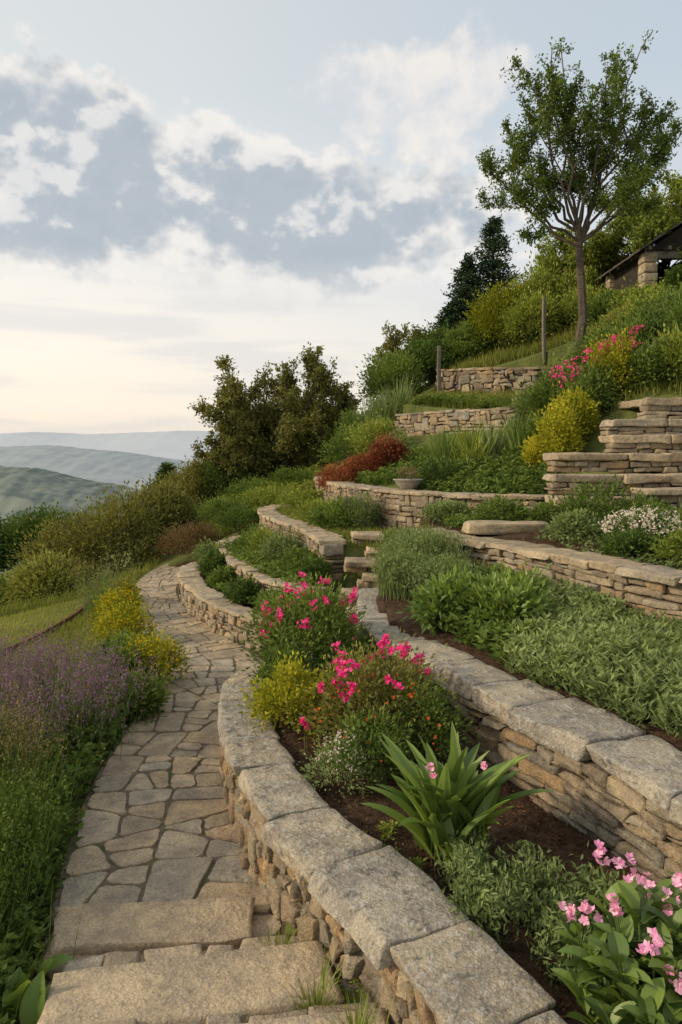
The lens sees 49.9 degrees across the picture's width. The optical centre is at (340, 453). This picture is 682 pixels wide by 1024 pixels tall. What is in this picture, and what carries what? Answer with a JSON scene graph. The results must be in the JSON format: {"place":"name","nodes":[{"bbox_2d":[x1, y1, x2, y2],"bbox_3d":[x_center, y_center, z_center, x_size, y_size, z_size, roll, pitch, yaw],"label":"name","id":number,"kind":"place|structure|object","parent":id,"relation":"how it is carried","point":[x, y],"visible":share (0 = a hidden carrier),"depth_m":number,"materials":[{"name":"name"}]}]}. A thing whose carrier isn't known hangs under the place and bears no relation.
{"place":"outdoors","nodes":[
{"label":"outdoors","id":0,"kind":"place"},
{"bbox_2d":[0,593,100,662],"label":"lawn grass","id":1,"kind":"structure","parent":0,"point":[11,617],"depth_m":12.26,"materials":[{"name":"plant"}]},
{"bbox_2d":[0,466,143,572],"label":"distant hill","id":2,"kind":"structure","parent":0,"point":[24,488],"depth_m":476.42,"materials":[{"name":"plant"}]},
{"bbox_2d":[0,551,167,616],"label":"meadow grass","id":3,"kind":"structure","parent":0,"point":[13,607],"depth_m":14.73,"materials":[{"name":"plant"}]},
{"bbox_2d":[0,445,201,489],"bbox_3d":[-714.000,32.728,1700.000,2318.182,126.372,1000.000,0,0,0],"label":"distant hill","id":4,"kind":"structure","parent":0,"point":[108,466],"depth_m":1515.83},
{"bbox_2d":[0,431,219,461],"bbox_3d":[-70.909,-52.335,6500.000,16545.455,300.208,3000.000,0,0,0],"label":"distant hill","id":5,"kind":"structure","parent":0,"point":[171,444],"depth_m":5767.04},
{"bbox_2d":[41,563,281,987],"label":"flagstone path","id":6,"kind":"structure","parent":0,"point":[185,842],"depth_m":4.97,"materials":[{"name":"stone"}]},
{"bbox_2d":[0,341,681,1023],"bbox_3d":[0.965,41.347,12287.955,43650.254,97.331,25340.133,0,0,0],"label":"ground","id":7,"kind":"structure","parent":0,"point":[390,607],"depth_m":4.29,"materials":[{"name":"soil"}]},
{"bbox_2d":[0,911,59,1023],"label":"leafy groundcover","id":8,"kind":"object","parent":7,"relation":"on","point":[39,945],"visible":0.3,"depth_m":3.46,"materials":[{"name":"green plant"}]},
{"bbox_2d":[0,839,65,1012],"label":"leafy groundcover","id":9,"kind":"object","parent":7,"relation":"on","point":[48,894],"visible":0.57,"depth_m":3.69,"materials":[{"name":"green plant"}]},
{"bbox_2d":[0,825,67,955],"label":"wild grass clump","id":10,"kind":"object","parent":7,"relation":"on","point":[5,883],"visible":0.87,"depth_m":3.58,"materials":[{"name":"green plant"}]},
{"bbox_2d":[0,954,73,1023],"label":"broad leaf plant","id":11,"kind":"object","parent":7,"relation":"on","point":[33,997],"visible":0.88,"depth_m":3.09,"materials":[{"name":"plant"}]},
{"bbox_2d":[0,756,76,912],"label":"wild grass clump","id":12,"kind":"object","parent":7,"relation":"on","point":[27,829],"visible":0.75,"depth_m":4.04,"materials":[{"name":"green plant"}]},
{"bbox_2d":[0,499,83,572],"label":"bush","id":13,"kind":"object","parent":7,"relation":"on","point":[25,524],"visible":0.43,"depth_m":31.09,"materials":[{"name":"green plant"}]},
{"bbox_2d":[0,725,95,863],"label":"tall grass clump","id":14,"kind":"object","parent":7,"relation":"on","point":[33,768],"visible":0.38,"depth_m":4.43,"materials":[{"name":"green plant"}]},
{"bbox_2d":[0,702,105,807],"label":"wild grass clump","id":15,"kind":"object","parent":7,"relation":"on","point":[23,746],"visible":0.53,"depth_m":4.82,"materials":[{"name":"green plant"}]},
{"bbox_2d":[0,544,106,606],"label":"background bush","id":16,"kind":"object","parent":7,"relation":"on","point":[35,575],"visible":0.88,"depth_m":15.48,"materials":[{"name":"green plant"}]},
{"bbox_2d":[0,617,114,714],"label":"lavender bush","id":17,"kind":"object","parent":7,"relation":"on","point":[38,670],"visible":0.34,"depth_m":6.69,"materials":[{"name":"purple plant"}]},
{"bbox_2d":[0,506,115,591],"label":"background bush","id":18,"kind":"object","parent":7,"relation":"on","point":[35,545],"visible":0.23,"depth_m":17.66,"materials":[{"name":"green plant"}]},
{"bbox_2d":[2,608,114,685],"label":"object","id":19,"kind":"structure","parent":7,"relation":"on","point":[79,627],"depth_m":9.97,"materials":[{"name":"plant"}]},
{"bbox_2d":[1,678,133,878],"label":"leafy groundcover","id":20,"kind":"object","parent":7,"relation":"on","point":[91,758],"visible":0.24,"depth_m":5.24,"materials":[{"name":"green plant"}]},
{"bbox_2d":[0,634,172,763],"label":"lavender bush","id":21,"kind":"object","parent":7,"relation":"on","point":[75,692],"visible":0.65,"depth_m":6.00,"materials":[{"name":"purple plant"}]},
{"bbox_2d":[60,553,140,617],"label":"wild grass clump","id":22,"kind":"object","parent":7,"relation":"on","point":[101,583],"visible":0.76,"depth_m":11.33,"materials":[{"name":"green plant"}]},
{"bbox_2d":[46,479,177,572],"bbox_3d":[-5.309,1.826,17.521,3.163,2.373,3.429,0,0,0],"label":"background bush","id":23,"kind":"object","parent":7,"relation":"on","point":[136,521],"visible":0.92,"depth_m":16.95,"materials":[{"name":"green plant"}]},
{"bbox_2d":[80,583,153,624],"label":"golden flowering shrub","id":24,"kind":"object","parent":7,"relation":"on","point":[110,599],"visible":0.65,"depth_m":10.54,"materials":[{"name":"yellow plant"}]},
{"bbox_2d":[70,637,167,683],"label":"leafy green shrub","id":25,"kind":"object","parent":7,"relation":"on","point":[127,654],"visible":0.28,"depth_m":7.36,"materials":[{"name":"green plant"}]},
{"bbox_2d":[82,589,160,645],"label":"golden flowering shrub","id":26,"kind":"object","parent":7,"relation":"on","point":[123,619],"visible":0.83,"depth_m":9.21,"materials":[{"name":"yellow plant"}]},
{"bbox_2d":[88,662,174,728],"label":"leafy green shrub","id":27,"kind":"object","parent":7,"relation":"on","point":[153,700],"visible":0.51,"depth_m":6.63,"materials":[{"name":"green plant"}]},
{"bbox_2d":[104,617,197,690],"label":"golden flowering shrub","id":28,"kind":"object","parent":7,"relation":"on","point":[161,649],"visible":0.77,"depth_m":7.54,"materials":[{"name":"yellow plant"}]},
{"bbox_2d":[116,473,202,544],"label":"background bush","id":29,"kind":"object","parent":7,"relation":"on","point":[174,503],"visible":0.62,"depth_m":18.66,"materials":[{"name":"green plant"}]},
{"bbox_2d":[147,518,228,561],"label":"brown hedge","id":30,"kind":"object","parent":7,"relation":"on","point":[184,533],"visible":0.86,"depth_m":15.65,"materials":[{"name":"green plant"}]},
{"bbox_2d":[174,445,233,504],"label":"background bush","id":31,"kind":"object","parent":7,"relation":"on","point":[190,473],"visible":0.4,"depth_m":22.95,"materials":[{"name":"green plant"}]},
{"bbox_2d":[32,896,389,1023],"bbox_3d":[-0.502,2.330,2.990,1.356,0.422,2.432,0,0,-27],"label":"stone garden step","id":32,"kind":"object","parent":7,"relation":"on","point":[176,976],"visible":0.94,"depth_m":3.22,"materials":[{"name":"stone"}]},
{"bbox_2d":[282,940,357,1014],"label":"grass tuft","id":33,"kind":"object","parent":32,"relation":"on","point":[315,996],"visible":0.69,"depth_m":3.04,"materials":[{"name":"green plant"}]},
{"bbox_2d":[131,458,321,556],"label":"meadow herbs","id":34,"kind":"object","parent":7,"relation":"on","point":[315,466],"visible":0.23,"depth_m":18.47,"materials":[{"name":"green plant"}]},
{"bbox_2d":[210,502,260,533],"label":"terrace shrub","id":35,"kind":"object","parent":7,"relation":"on","point":[232,521],"visible":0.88,"depth_m":16.09,"materials":[{"name":"green plant"}]},
{"bbox_2d":[177,561,313,653],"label":"curved stone wall","id":36,"kind":"structure","parent":7,"relation":"on","point":[206,605],"depth_m":9.92,"materials":[{"name":"beige stone"}]},
{"bbox_2d":[205,537,313,609],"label":"terrace groundcover","id":37,"kind":"object","parent":7,"relation":"on","point":[237,553],"visible":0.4,"depth_m":10.80,"materials":[{"name":"green plant"}]},
{"bbox_2d":[216,535,328,613],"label":"curved stone wall","id":38,"kind":"structure","parent":7,"relation":"on","point":[264,581],"depth_m":10.48,"materials":[{"name":"beige stone"}]},
{"bbox_2d":[187,341,365,482],"bbox_3d":[-1.961,-0.944,22.112,5.852,4.455,4.663,0,0,20],"label":"bushy olive tree","id":39,"kind":"object","parent":7,"relation":"on","point":[244,428],"visible":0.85,"depth_m":21.14,"materials":[{"name":"green plant"}]},
{"bbox_2d":[241,636,322,696],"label":"green bedding plant","id":40,"kind":"object","parent":7,"relation":"on","point":[267,657],"visible":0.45,"depth_m":5.66,"materials":[{"name":"green plant"}]},
{"bbox_2d":[234,650,345,739],"bbox_3d":[-0.337,1.713,5.140,0.850,0.631,0.802,0,0,0],"label":"yellow green shrub","id":41,"kind":"object","parent":7,"relation":"on","point":[271,693],"visible":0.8,"depth_m":5.07,"materials":[{"name":"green plant"}]},
{"bbox_2d":[257,504,345,580],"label":"stone terrace wall","id":42,"kind":"structure","parent":7,"relation":"on","point":[330,547],"depth_m":11.10,"materials":[{"name":"beige stone"}]},
{"bbox_2d":[229,572,384,679],"bbox_3d":[-0.296,1.514,6.287,1.404,1.053,1.370,0,0,0],"label":"pink flowering shrub","id":43,"kind":"object","parent":7,"relation":"on","point":[332,620],"visible":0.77,"depth_m":6.08,"materials":[{"name":"green plant"}]},
{"bbox_2d":[292,723,384,807],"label":"pale flowering shrub","id":44,"kind":"object","parent":7,"relation":"on","point":[329,770],"visible":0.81,"depth_m":4.24,"materials":[{"name":"green plant"}]},
{"bbox_2d":[308,419,373,469],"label":"terrace shrub","id":45,"kind":"object","parent":7,"relation":"on","point":[345,444],"visible":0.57,"depth_m":17.96,"materials":[{"name":"green plant"}]},
{"bbox_2d":[308,490,387,530],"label":"terrace shrub","id":46,"kind":"object","parent":7,"relation":"on","point":[340,506],"visible":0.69,"depth_m":12.02,"materials":[{"name":"green plant"}]},
{"bbox_2d":[272,505,427,576],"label":"meadow grass","id":47,"kind":"structure","parent":7,"relation":"on","point":[346,534],"depth_m":11.61,"materials":[{"name":"plant"}]},
{"bbox_2d":[316,700,425,792],"bbox_3d":[0.191,1.760,4.417,0.687,0.531,0.615,0,0,0],"label":"green bedding plant","id":48,"kind":"object","parent":7,"relation":"on","point":[399,736],"visible":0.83,"depth_m":4.32,"materials":[{"name":"green plant"}]},
{"bbox_2d":[281,625,462,766],"bbox_3d":[0.193,1.599,4.879,1.206,0.877,1.392,0,0,0],"label":"rose bush","id":49,"kind":"object","parent":7,"relation":"on","point":[352,678],"visible":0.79,"depth_m":4.77,"materials":[{"name":"green plant"}]},
{"bbox_2d":[338,409,410,455],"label":"terrace shrub","id":50,"kind":"object","parent":7,"relation":"on","point":[374,427],"visible":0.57,"depth_m":16.97,"materials":[{"name":"green plant"}]},
{"bbox_2d":[333,438,430,485],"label":"leafy groundcover","id":51,"kind":"object","parent":7,"relation":"on","point":[387,474],"visible":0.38,"depth_m":14.14,"materials":[{"name":"green plant"}]},
{"bbox_2d":[357,425,413,475],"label":"red leaf shrub","id":52,"kind":"object","parent":7,"relation":"on","point":[391,451],"visible":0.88,"depth_m":14.62,"materials":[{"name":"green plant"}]},
{"bbox_2d":[217,647,566,1023],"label":"curved stone wall","id":53,"kind":"structure","parent":7,"relation":"on","point":[320,870],"depth_m":3.25,"materials":[{"name":"grey stone"}]},
{"bbox_2d":[353,344,430,405],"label":"hillside shrub","id":54,"kind":"object","parent":7,"relation":"on","point":[387,368],"visible":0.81,"depth_m":21.50,"materials":[{"name":"green plant"}]},
{"bbox_2d":[366,320,440,390],"bbox_3d":[2.158,-3.101,24.646,2.621,2.881,2.366,0,0,0],"label":"bushy green tree","id":55,"kind":"object","parent":7,"relation":"on","point":[395,338],"visible":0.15,"depth_m":24.44,"materials":[{"name":"green plant"}]},
{"bbox_2d":[367,524,479,591],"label":"rosemary shrub","id":56,"kind":"object","parent":7,"relation":"on","point":[411,541],"visible":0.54,"depth_m":8.19,"materials":[{"name":"green plant"}]},
{"bbox_2d":[313,476,544,531],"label":"curved stone wall","id":57,"kind":"structure","parent":7,"relation":"on","point":[398,504],"depth_m":11.66,"materials":[{"name":"beige stone"}]},
{"bbox_2d":[400,336,458,384],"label":"hillside shrub","id":58,"kind":"object","parent":7,"relation":"on","point":[424,353],"visible":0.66,"depth_m":22.30,"materials":[{"name":"green plant"}]},
{"bbox_2d":[387,675,481,769],"bbox_3d":[0.557,1.748,4.683,0.628,0.699,0.555,0,0,44],"label":"rose bush","id":59,"kind":"object","parent":7,"relation":"on","point":[433,706],"visible":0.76,"depth_m":4.61,"materials":[{"name":"green plant"}]},
{"bbox_2d":[389,549,487,601],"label":"rosemary shrub","id":60,"kind":"object","parent":7,"relation":"on","point":[442,565],"visible":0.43,"depth_m":7.31,"materials":[{"name":"green plant"}]},
{"bbox_2d":[395,562,500,636],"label":"leafy green shrub","id":61,"kind":"object","parent":7,"relation":"on","point":[449,588],"visible":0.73,"depth_m":6.21,"materials":[{"name":"green plant"}]},
{"bbox_2d":[394,406,518,435],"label":"stone terrace wall","id":62,"kind":"structure","parent":7,"relation":"on","point":[419,423],"depth_m":16.71,"materials":[{"name":"beige stone"}]},
{"bbox_2d":[360,722,556,871],"bbox_3d":[0.517,1.688,3.709,0.859,0.607,0.762,0,0,-27],"label":"broad leaf lily plant","id":63,"kind":"object","parent":7,"relation":"on","point":[437,802],"visible":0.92,"depth_m":3.65,"materials":[{"name":"green plant"}]},
{"bbox_2d":[410,393,516,408],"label":"terrace groundcover","id":64,"kind":"object","parent":7,"relation":"on","point":[447,397],"visible":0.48,"depth_m":17.44,"materials":[{"name":"green plant"}]},
{"bbox_2d":[434,252,504,341],"bbox_3d":[4.598,-4.947,26.042,3.244,4.411,3.437,0,0,0],"label":"spruce tree","id":65,"kind":"object","parent":7,"relation":"on","point":[467,270],"visible":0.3,"depth_m":25.74,"materials":[{"name":"green plant"}]},
{"bbox_2d":[437,316,503,361],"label":"hillside shrub","id":66,"kind":"object","parent":7,"relation":"on","point":[457,342],"visible":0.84,"depth_m":22.29,"materials":[{"name":"green plant"}]},
{"bbox_2d":[408,361,559,408],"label":"terrace grass","id":67,"kind":"structure","parent":7,"relation":"on","point":[509,394],"depth_m":18.53,"materials":[{"name":"plant"}]},
{"bbox_2d":[415,558,555,662],"bbox_3d":[1.244,1.319,6.709,1.088,0.397,3.067,0,0,0],"label":"leafy groundcover","id":68,"kind":"object","parent":7,"relation":"on","point":[488,637],"visible":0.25,"depth_m":5.71,"materials":[{"name":"green plant"}]},
{"bbox_2d":[449,215,529,341],"bbox_3d":[5.501,-5.850,26.507,3.686,5.482,3.904,0,0,0],"label":"spruce tree","id":69,"kind":"object","parent":7,"relation":"on","point":[494,245],"visible":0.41,"depth_m":26.20,"materials":[{"name":"green plant"}]},
{"bbox_2d":[414,444,569,494],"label":"leafy groundcover","id":70,"kind":"object","parent":7,"relation":"on","point":[513,476],"visible":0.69,"depth_m":11.91,"materials":[{"name":"green plant"}]},
{"bbox_2d":[435,366,552,394],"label":"stone terrace wall","id":71,"kind":"structure","parent":7,"relation":"on","point":[488,378],"depth_m":20.09,"materials":[{"name":"beige stone"}]},
{"bbox_2d":[453,270,536,351],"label":"hillside shrub","id":72,"kind":"object","parent":7,"relation":"on","point":[490,308],"visible":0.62,"depth_m":21.87,"materials":[{"name":"green plant"}]},
{"bbox_2d":[469,488,533,520],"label":"leafy green shrub","id":73,"kind":"object","parent":7,"relation":"on","point":[504,507],"visible":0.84,"depth_m":9.44,"materials":[{"name":"green plant"}]},
{"bbox_2d":[461,520,548,534],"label":"stone slab","id":74,"kind":"structure","parent":7,"relation":"on","point":[489,527],"depth_m":8.71,"materials":[{"name":"stone"}]},
{"bbox_2d":[453,569,566,625],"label":"leafy green shrub","id":75,"kind":"object","parent":7,"relation":"on","point":[514,595],"visible":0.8,"depth_m":5.96,"materials":[{"name":"green plant"}]},
{"bbox_2d":[356,587,681,892],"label":"dry stone wall","id":76,"kind":"structure","parent":7,"relation":"on","point":[614,780],"depth_m":4.07,"materials":[{"name":"beige stone"}]},
{"bbox_2d":[445,319,601,368],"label":"terrace grass","id":77,"kind":"structure","parent":7,"relation":"on","point":[508,353],"depth_m":20.75,"materials":[{"name":"plant"}]},
{"bbox_2d":[489,286,570,350],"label":"hillside shrub","id":78,"kind":"object","parent":7,"relation":"on","point":[526,308],"visible":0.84,"depth_m":20.96,"materials":[{"name":"green plant"}]},
{"bbox_2d":[504,250,571,339],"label":"hillside shrub","id":79,"kind":"object","parent":7,"relation":"on","point":[539,280],"visible":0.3,"depth_m":22.10,"materials":[{"name":"green plant"}]},
{"bbox_2d":[501,353,584,420],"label":"hillside shrub","id":80,"kind":"object","parent":7,"relation":"on","point":[542,395],"visible":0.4,"depth_m":13.48,"materials":[{"name":"green plant"}]},
{"bbox_2d":[415,527,681,620],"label":"dry stone wall","id":81,"kind":"structure","parent":7,"relation":"on","point":[650,587],"depth_m":6.54,"materials":[{"name":"beige stone"}]},
{"bbox_2d":[423,823,680,995],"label":"feathery groundcover","id":82,"kind":"object","parent":7,"relation":"on","point":[470,875],"visible":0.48,"depth_m":3.09,"materials":[{"name":"green plant"}]},
{"bbox_2d":[530,381,589,467],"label":"golden euonymus shrub","id":83,"kind":"object","parent":7,"relation":"on","point":[562,432],"visible":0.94,"depth_m":11.54,"materials":[{"name":"yellow plant"}]},
{"bbox_2d":[533,235,593,283],"bbox_3d":[7.473,-5.554,23.633,2.687,3.652,2.460,0,0,25],"label":"young green tree","id":84,"kind":"object","parent":7,"relation":"on","point":[553,254],"visible":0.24,"depth_m":23.27,"materials":[{"name":"green plant"}]},
{"bbox_2d":[538,507,606,541],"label":"leafy green shrub","id":85,"kind":"object","parent":7,"relation":"on","point":[580,521],"visible":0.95,"depth_m":7.99,"materials":[{"name":"green plant"}]},
{"bbox_2d":[551,385,603,444],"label":"golden euonymus shrub","id":86,"kind":"object","parent":7,"relation":"on","point":[583,404],"visible":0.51,"depth_m":11.92,"materials":[{"name":"yellow plant"}]},
{"bbox_2d":[474,29,681,362],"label":"slender deciduous tree","id":87,"kind":"object","parent":7,"relation":"on","point":[627,185],"visible":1,"depth_m":16.83,"materials":[{"name":"green plant"}]},
{"bbox_2d":[553,275,612,325],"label":"hillside shrub","id":88,"kind":"object","parent":7,"relation":"on","point":[569,303],"visible":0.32,"depth_m":20.72,"materials":[{"name":"green plant"}]},
{"bbox_2d":[496,570,681,738],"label":"sage groundcover","id":89,"kind":"object","parent":7,"relation":"on","point":[598,644],"visible":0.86,"depth_m":4.89,"materials":[{"name":"green plant"}]},
{"bbox_2d":[554,352,624,417],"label":"hillside shrub","id":90,"kind":"object","parent":7,"relation":"on","point":[594,380],"visible":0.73,"depth_m":12.36,"materials":[{"name":"green plant"}]},
{"bbox_2d":[556,316,626,375],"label":"hillside shrub","id":91,"kind":"object","parent":7,"relation":"on","point":[583,347],"visible":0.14,"depth_m":13.88,"materials":[{"name":"green plant"}]},
{"bbox_2d":[540,193,651,286],"bbox_3d":[8.286,-6.020,23.095,3.131,4.107,2.882,0,0,-40],"label":"young green tree","id":92,"kind":"object","parent":7,"relation":"on","point":[602,249],"visible":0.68,"depth_m":22.41,"materials":[{"name":"green plant"}]},
{"bbox_2d":[546,474,647,526],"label":"leafy green shrub","id":93,"kind":"object","parent":7,"relation":"on","point":[582,497],"visible":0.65,"depth_m":8.61,"materials":[{"name":"green plant"}]},
{"bbox_2d":[534,523,681,569],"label":"leafy groundcover","id":94,"kind":"object","parent":7,"relation":"on","point":[638,559],"visible":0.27,"depth_m":7.51,"materials":[{"name":"green plant"}]},
{"bbox_2d":[542,397,681,524],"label":"garden stone stairs","id":95,"kind":"structure","parent":7,"relation":"on","point":[648,438],"depth_m":9.98,"materials":[{"name":"beige stone"}]},
{"bbox_2d":[551,839,681,1023],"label":"pink flower plant","id":96,"kind":"object","parent":7,"relation":"on","point":[631,973],"visible":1,"depth_m":2.41,"materials":[{"name":"green plant"}]},
{"bbox_2d":[579,326,661,398],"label":"golden euonymus shrub","id":97,"kind":"object","parent":7,"relation":"on","point":[618,356],"visible":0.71,"depth_m":12.48,"materials":[{"name":"green plant"}]},
{"bbox_2d":[577,497,681,552],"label":"white flowering shrub","id":98,"kind":"object","parent":7,"relation":"on","point":[651,516],"visible":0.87,"depth_m":7.27,"materials":[{"name":"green plant"}]},
{"bbox_2d":[594,524,664,559],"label":"leafy green shrub","id":99,"kind":"object","parent":7,"relation":"on","point":[628,539],"visible":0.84,"depth_m":6.83,"materials":[{"name":"green plant"}]},
{"bbox_2d":[593,216,681,291],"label":"garden hut","id":100,"kind":"object","parent":7,"relation":"on","point":[636,265],"visible":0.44,"depth_m":19.10,"materials":[{"name":"stone"}]},
{"bbox_2d":[610,169,681,267],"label":"young green tree","id":101,"kind":"object","parent":7,"relation":"on","point":[668,216],"visible":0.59,"depth_m":21.01,"materials":[{"name":"green plant"}]},
{"bbox_2d":[612,336,680,392],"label":"hillside shrub","id":102,"kind":"object","parent":7,"relation":"on","point":[644,361],"visible":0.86,"depth_m":12.24,"materials":[{"name":"green plant"}]},
{"bbox_2d":[647,323,681,388],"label":"hillside shrub","id":103,"kind":"object","parent":7,"relation":"on","point":[674,347],"visible":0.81,"depth_m":12.14,"materials":[{"name":"green plant"}]},
{"bbox_3d":[-0.395,2.413,7.659,1.593,0.058,1.680,0,0,0],"label":"flagstone landing","id":104,"kind":"object","parent":7,"relation":"on","visible":0},
{"bbox_2d":[337,531,383,629],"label":"stone steps","id":105,"kind":"structure","parent":104,"relation":"on","point":[352,564],"depth_m":9.60,"materials":[{"name":"beige stone"}]},
{"bbox_2d":[359,545,440,601],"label":"rosemary shrub","id":106,"kind":"object","parent":104,"relation":"on","point":[384,569],"visible":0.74,"depth_m":7.57,"materials":[{"name":"green plant"}]},
{"bbox_2d":[0,0,681,433],"label":"sky","id":107,"kind":"structure","parent":0,"point":[185,184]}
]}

